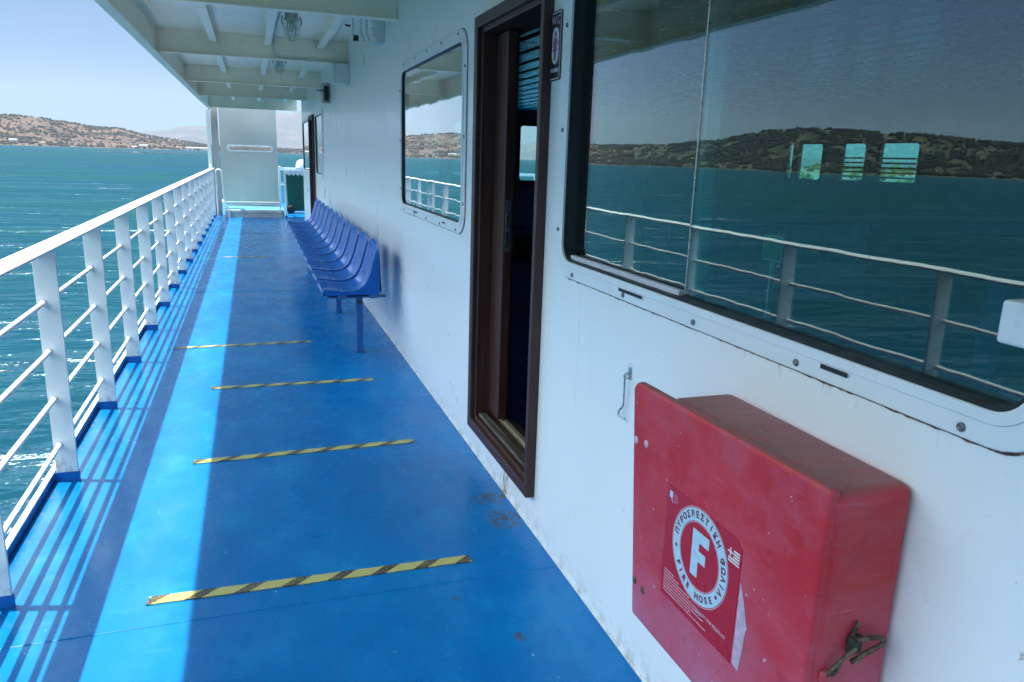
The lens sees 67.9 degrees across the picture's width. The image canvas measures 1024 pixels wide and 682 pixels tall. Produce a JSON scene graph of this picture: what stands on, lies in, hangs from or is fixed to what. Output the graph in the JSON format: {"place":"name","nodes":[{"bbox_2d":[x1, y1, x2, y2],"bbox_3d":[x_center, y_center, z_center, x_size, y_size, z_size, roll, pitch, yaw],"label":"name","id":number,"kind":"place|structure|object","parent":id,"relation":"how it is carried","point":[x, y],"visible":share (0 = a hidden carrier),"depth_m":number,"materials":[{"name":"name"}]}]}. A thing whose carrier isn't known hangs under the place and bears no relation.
{"place":"outdoors","nodes":[
{"label":"outdoors","id":0,"kind":"place"},
{"bbox_2d":[0,115,302,153],"bbox_3d":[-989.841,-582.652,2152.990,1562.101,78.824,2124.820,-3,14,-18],"label":"dry hill","id":1,"kind":"structure","parent":0,"point":[35,123],"depth_m":2040.41,"materials":[{"name":"brown soil"}]},
{"bbox_2d":[0,113,302,153],"bbox_3d":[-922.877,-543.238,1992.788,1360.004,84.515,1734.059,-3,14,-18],"label":"hill scrub","id":2,"kind":"object","parent":1,"relation":"on","point":[101,133],"visible":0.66,"depth_m":2101.45,"materials":[{"name":"brown plant"}]},
{"bbox_2d":[185,147,207,150],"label":"shore house","id":3,"kind":"structure","parent":1,"relation":"on","point":[200,148],"depth_m":2106.76,"materials":[{"name":"paint"}]},
{"bbox_2d":[0,145,535,539],"bbox_3d":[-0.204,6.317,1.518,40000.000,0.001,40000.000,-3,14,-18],"label":"sea","id":4,"kind":"structure","parent":0,"point":[47,192],"depth_m":50.11,"materials":[{"name":"liquid"}]},
{"bbox_2d":[5,199,223,560],"bbox_3d":[0.828,1.595,12.638,11.238,6.050,30.000,-3,14,-18],"label":"ship hull","id":5,"kind":"object","parent":4,"relation":"on","point":[19,529],"visible":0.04,"depth_m":3.32,"materials":[{"name":"white paint"}]},
{"bbox_2d":[0,202,641,681],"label":"deck","id":6,"kind":"structure","parent":5,"relation":"on","point":[128,524],"depth_m":3.11,"materials":[{"name":"blue paint"}]},
{"bbox_2d":[0,168,215,609],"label":"railing","id":7,"kind":"object","parent":6,"relation":"on","point":[193,206],"visible":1,"depth_m":4.31,"materials":[{"name":"white metal"}]},
{"bbox_2d":[205,107,222,214],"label":"corner pillar","id":8,"kind":"structure","parent":6,"relation":"on","point":[213,134],"depth_m":17.43,"materials":[{"name":"white metal"}]},
{"bbox_2d":[215,169,230,217],"bbox_3d":[-6.480,-3.309,17.033,0.288,1.068,0.072,-1,14,-10],"label":"hand rail","id":9,"kind":"object","parent":6,"relation":"on","point":[220,170],"visible":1,"depth_m":17.01,"materials":[{"name":"white metal"}]},
{"bbox_2d":[173,340,311,348],"bbox_3d":[-2.114,0.028,6.010,1.030,0.003,0.051,-3,14,-20],"label":"tape strip","id":10,"kind":"object","parent":6,"relation":"on","point":[241,344],"visible":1,"depth_m":6.00,"materials":[{"name":"yellow plastic"}]},
{"bbox_2d":[225,201,283,217],"bbox_3d":[-6.143,-3.137,18.115,1.320,0.250,1.730,-3,14,-18],"label":"end step","id":11,"kind":"object","parent":6,"relation":"on","point":[257,209],"visible":0.97,"depth_m":17.55,"materials":[{"name":"paint"}]},
{"bbox_2d":[218,108,278,201],"bbox_3d":[-6.357,-5.053,18.330,1.300,3.340,0.112,-3,14,-18],"label":"steel screen","id":12,"kind":"object","parent":11,"relation":"on","point":[250,176],"visible":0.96,"depth_m":18.42,"materials":[{"name":"grey paint"}]},
{"bbox_2d":[278,166,287,217],"bbox_3d":[-5.370,-3.488,17.759,0.175,1.150,0.948,-3,14,-18],"label":"hand rail","id":13,"kind":"object","parent":6,"relation":"on","point":[284,182],"visible":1,"depth_m":17.43,"materials":[{"name":"white metal"}]},
{"bbox_2d":[211,378,373,388],"bbox_3d":[-1.441,0.281,5.047,1.035,0.003,0.050,-2,14,-17],"label":"tape strip","id":14,"kind":"object","parent":6,"relation":"on","point":[288,383],"visible":1,"depth_m":5.04,"materials":[{"name":"yellow plastic"}]},
{"bbox_2d":[285,169,304,213],"bbox_3d":[-5.385,-3.743,18.981,0.526,1.071,0.685,-3,14,-18],"label":"wheelie bin","id":15,"kind":"object","parent":6,"relation":"on","point":[295,189],"visible":0.82,"depth_m":18.71,"materials":[{"name":"green plastic"}]},
{"bbox_2d":[193,439,413,463],"bbox_3d":[-1.047,0.565,3.917,1.101,0.003,0.050,-3,14,-20],"label":"tape strip","id":16,"kind":"object","parent":6,"relation":"on","point":[229,458],"visible":1,"depth_m":3.90,"materials":[{"name":"yellow plastic"}]},
{"bbox_2d":[146,555,471,604],"bbox_3d":[-0.698,0.857,2.749,1.132,0.003,0.051,-3,14,-18],"label":"tape strip","id":17,"kind":"object","parent":6,"relation":"on","point":[189,595],"visible":1,"depth_m":2.73,"materials":[{"name":"yellow plastic"}]},
{"bbox_2d":[287,197,385,352],"bbox_3d":[-2.106,-0.990,8.405,0.490,0.868,5.942,-3,14,-18],"label":"seat bench","id":18,"kind":"object","parent":6,"relation":"on","point":[341,256],"visible":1,"depth_m":6.69,"materials":[{"name":"blue plastic"}]},
{"bbox_2d":[278,168,534,202],"bbox_3d":[-2.846,-4.684,23.991,9.880,1.320,0.200,-3,14,-18],"label":"bow rail","id":19,"kind":"object","parent":6,"relation":"on","point":[283,192],"visible":0.02,"depth_m":22.73,"materials":[{"name":"white metal"}]},
{"bbox_2d":[301,0,1023,681],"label":"cabin wall","id":20,"kind":"structure","parent":6,"relation":"on","point":[409,148],"depth_m":2.62,"materials":[{"name":"metal"}]},
{"bbox_2d":[94,0,398,110],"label":"canopy","id":21,"kind":"object","parent":20,"relation":"attached to","point":[208,54],"visible":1,"depth_m":7.76,"materials":[{"name":"metal"}]},
{"bbox_2d":[272,60,285,73],"bbox_3d":[-2.819,-3.367,9.216,0.140,0.257,0.140,8,15,22],"label":"bulkhead lamp","id":22,"kind":"object","parent":21,"relation":"attached to","point":[279,64],"visible":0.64,"depth_m":9.20,"materials":[{"name":"clear glass"}]},
{"bbox_2d":[281,12,301,40],"bbox_3d":[-1.857,-2.662,6.409,0.140,0.257,0.140,8,15,22],"label":"bulkhead lamp","id":23,"kind":"object","parent":21,"relation":"attached to","point":[290,18],"visible":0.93,"depth_m":6.39,"materials":[{"name":"grey metal"}]},
{"bbox_2d":[273,12,345,62],"bbox_3d":[-2.209,-2.915,7.374,0.703,0.236,1.798,3,14,5],"label":"cable conduit","id":24,"kind":"object","parent":21,"relation":"attached to","point":[277,22],"visible":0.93,"depth_m":8.02,"materials":[{"name":"white plastic"}]},
{"bbox_2d":[302,117,308,172],"bbox_3d":[-4.042,-3.846,14.979,0.034,1.025,2.000,-3,14,-18],"label":"window","id":25,"kind":"structure","parent":20,"relation":"in","point":[304,122],"depth_m":15.20,"materials":[{"name":"clear glass"}]},
{"bbox_2d":[314,109,323,178],"bbox_3d":[-3.075,-3.137,12.158,0.034,1.025,1.470,-3,14,-18],"label":"window","id":26,"kind":"structure","parent":20,"relation":"in","point":[318,118],"depth_m":12.18,"materials":[{"name":"glass"}]},
{"bbox_2d":[317,83,329,103],"bbox_3d":[-2.531,-3.321,10.181,0.172,0.260,0.128,-3,14,-18],"label":"flood lamp","id":27,"kind":"object","parent":20,"relation":"attached to","point":[325,89],"visible":1,"depth_m":10.16,"materials":[{"name":"grey metal"}]},
{"bbox_2d":[332,63,349,84],"bbox_3d":[-1.845,-2.869,8.181,0.174,0.210,0.150,-3,14,-18],"label":"junction box","id":28,"kind":"object","parent":20,"relation":"attached to","point":[340,74],"visible":1,"depth_m":8.12,"materials":[{"name":"white plastic"}]},
{"bbox_2d":[345,18,384,45],"bbox_3d":[-1.161,-2.503,5.976,0.294,0.300,0.210,-3,14,-18],"label":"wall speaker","id":29,"kind":"object","parent":20,"relation":"attached to","point":[378,30],"depth_m":5.96,"materials":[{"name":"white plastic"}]},
{"bbox_2d":[399,28,467,233],"bbox_3d":[-0.513,-1.239,4.683,0.036,1.069,1.835,-3,14,-18],"label":"window","id":30,"kind":"structure","parent":20,"relation":"in","point":[433,90],"depth_m":4.48,"materials":[{"name":"clear glass"}]},
{"bbox_2d":[550,9,563,81],"bbox_3d":[0.154,-1.037,2.674,0.005,0.232,0.105,-3,14,-18],"label":"sign","id":31,"kind":"object","parent":20,"relation":"attached to","point":[556,52],"visible":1,"depth_m":2.66,"materials":[{"name":"black plastic"}]},
{"bbox_2d":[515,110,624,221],"bbox_3d":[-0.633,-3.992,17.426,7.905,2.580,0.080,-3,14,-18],"label":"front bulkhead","id":32,"kind":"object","parent":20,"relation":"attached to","point":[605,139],"visible":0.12,"depth_m":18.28,"materials":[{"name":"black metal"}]},
{"bbox_2d":[516,123,536,183],"bbox_3d":[0.674,-4.366,17.746,1.170,1.360,0.018,-3,14,-18],"label":"window","id":33,"kind":"structure","parent":32,"relation":"in","point":[520,125],"depth_m":17.56,"materials":[{"name":"black rubber"}]},
{"bbox_2d":[617,367,631,419],"bbox_3d":[0.333,0.155,2.271,0.024,0.165,0.038,-3,14,-18],"label":"door hook","id":34,"kind":"object","parent":20,"relation":"attached to","point":[629,372],"depth_m":2.26,"materials":[{"name":"silver metal"}]},
{"bbox_2d":[632,382,909,681],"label":"fire hose cabinet","id":35,"kind":"object","parent":20,"relation":"attached to","point":[767,547],"visible":1,"depth_m":1.43,"materials":[{"name":"red metal"}]},
{"bbox_2d":[518,0,1023,106],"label":"cabin ceiling","id":36,"kind":"structure","parent":20,"relation":"attached to","point":[613,19],"depth_m":6.11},
{"bbox_2d":[518,0,1023,115],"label":"ceiling strips","id":37,"kind":"object","parent":36,"relation":"attached to","point":[976,60],"visible":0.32,"depth_m":7.29,"materials":[{"name":"metal"}]},
{"bbox_2d":[556,0,1023,455],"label":"window","id":38,"kind":"structure","parent":20,"relation":"in","point":[992,421],"depth_m":1.66,"materials":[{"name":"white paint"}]},
{"bbox_2d":[646,85,1023,286],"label":"starboard wall","id":39,"kind":"structure","parent":6,"relation":"on","point":[955,212],"depth_m":11.49,"materials":[{"name":"teal metal"}]},
{"bbox_2d":[783,140,796,181],"bbox_3d":[4.897,-3.162,13.391,0.018,0.720,0.260,-3,14,-18],"label":"window","id":40,"kind":"structure","parent":39,"relation":"in","point":[792,142],"depth_m":13.37,"materials":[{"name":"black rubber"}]},
{"bbox_2d":[794,140,826,183],"bbox_3d":[5.061,-3.042,12.912,0.018,0.720,0.700,-3,14,-18],"label":"window","id":41,"kind":"structure","parent":39,"relation":"in","point":[823,142],"depth_m":12.87,"materials":[{"name":"glass"}]},
{"bbox_2d":[836,157,863,181],"bbox_3d":[5.340,-2.712,12.015,0.015,0.376,0.520,-3,14,-18],"label":"window blind","id":42,"kind":"object","parent":39,"relation":"attached to","point":[850,167],"depth_m":12.00,"materials":[{"name":"white plastic"}]},
{"bbox_2d":[836,139,870,186],"bbox_3d":[5.377,-2.811,11.992,0.018,0.720,0.620,-3,14,-18],"label":"window","id":43,"kind":"structure","parent":39,"relation":"in","point":[847,141],"depth_m":11.91,"materials":[{"name":"glass"}]},
{"bbox_2d":[874,157,917,184],"bbox_3d":[5.628,-2.502,11.178,0.015,0.376,0.740,-3,14,-18],"label":"window blind","id":44,"kind":"object","parent":39,"relation":"attached to","point":[895,172],"depth_m":11.16,"materials":[{"name":"white plastic"}]},
{"bbox_2d":[874,138,924,189],"bbox_3d":[5.664,-2.600,11.154,0.018,0.720,0.840,-3,14,-18],"label":"window","id":45,"kind":"structure","parent":39,"relation":"in","point":[920,141],"depth_m":11.05,"materials":[{"name":"black rubber"}]},
{"bbox_2d":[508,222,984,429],"bbox_3d":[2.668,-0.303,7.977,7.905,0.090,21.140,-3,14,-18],"label":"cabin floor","id":46,"kind":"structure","parent":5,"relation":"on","point":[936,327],"depth_m":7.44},
{"bbox_2d":[296,159,302,167],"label":"white dome","id":47,"kind":"structure","parent":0,"point":[299,163],"depth_m":22.48,"materials":[{"name":"paint"}]},
{"bbox_2d":[0,0,919,161],"label":"sky","id":48,"kind":"structure","parent":0,"point":[67,60],"materials":[{"name":"blue"}]},
{"bbox_2d":[138,111,916,170],"bbox_3d":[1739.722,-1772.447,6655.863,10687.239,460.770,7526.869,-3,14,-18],"label":"mountains","id":49,"kind":"structure","parent":0,"point":[289,128],"depth_m":7445.04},
{"bbox_2d":[258,137,529,158],"bbox_3d":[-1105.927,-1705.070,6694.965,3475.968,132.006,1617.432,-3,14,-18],"label":"distant town","id":50,"kind":"object","parent":49,"relation":"on","point":[285,146],"visible":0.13,"depth_m":6614.34,"materials":[{"name":"paint"}]},
{"bbox_2d":[790,168,915,181],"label":"shore","id":51,"kind":"structure","parent":0,"point":[815,173],"depth_m":284.91,"materials":[{"name":"teal"}]},
{"bbox_2d":[788,163,915,182],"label":"shore bushes","id":52,"kind":"object","parent":51,"relation":"on","point":[817,166],"visible":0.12,"depth_m":282.14,"materials":[{"name":"green plant"}]}
]}

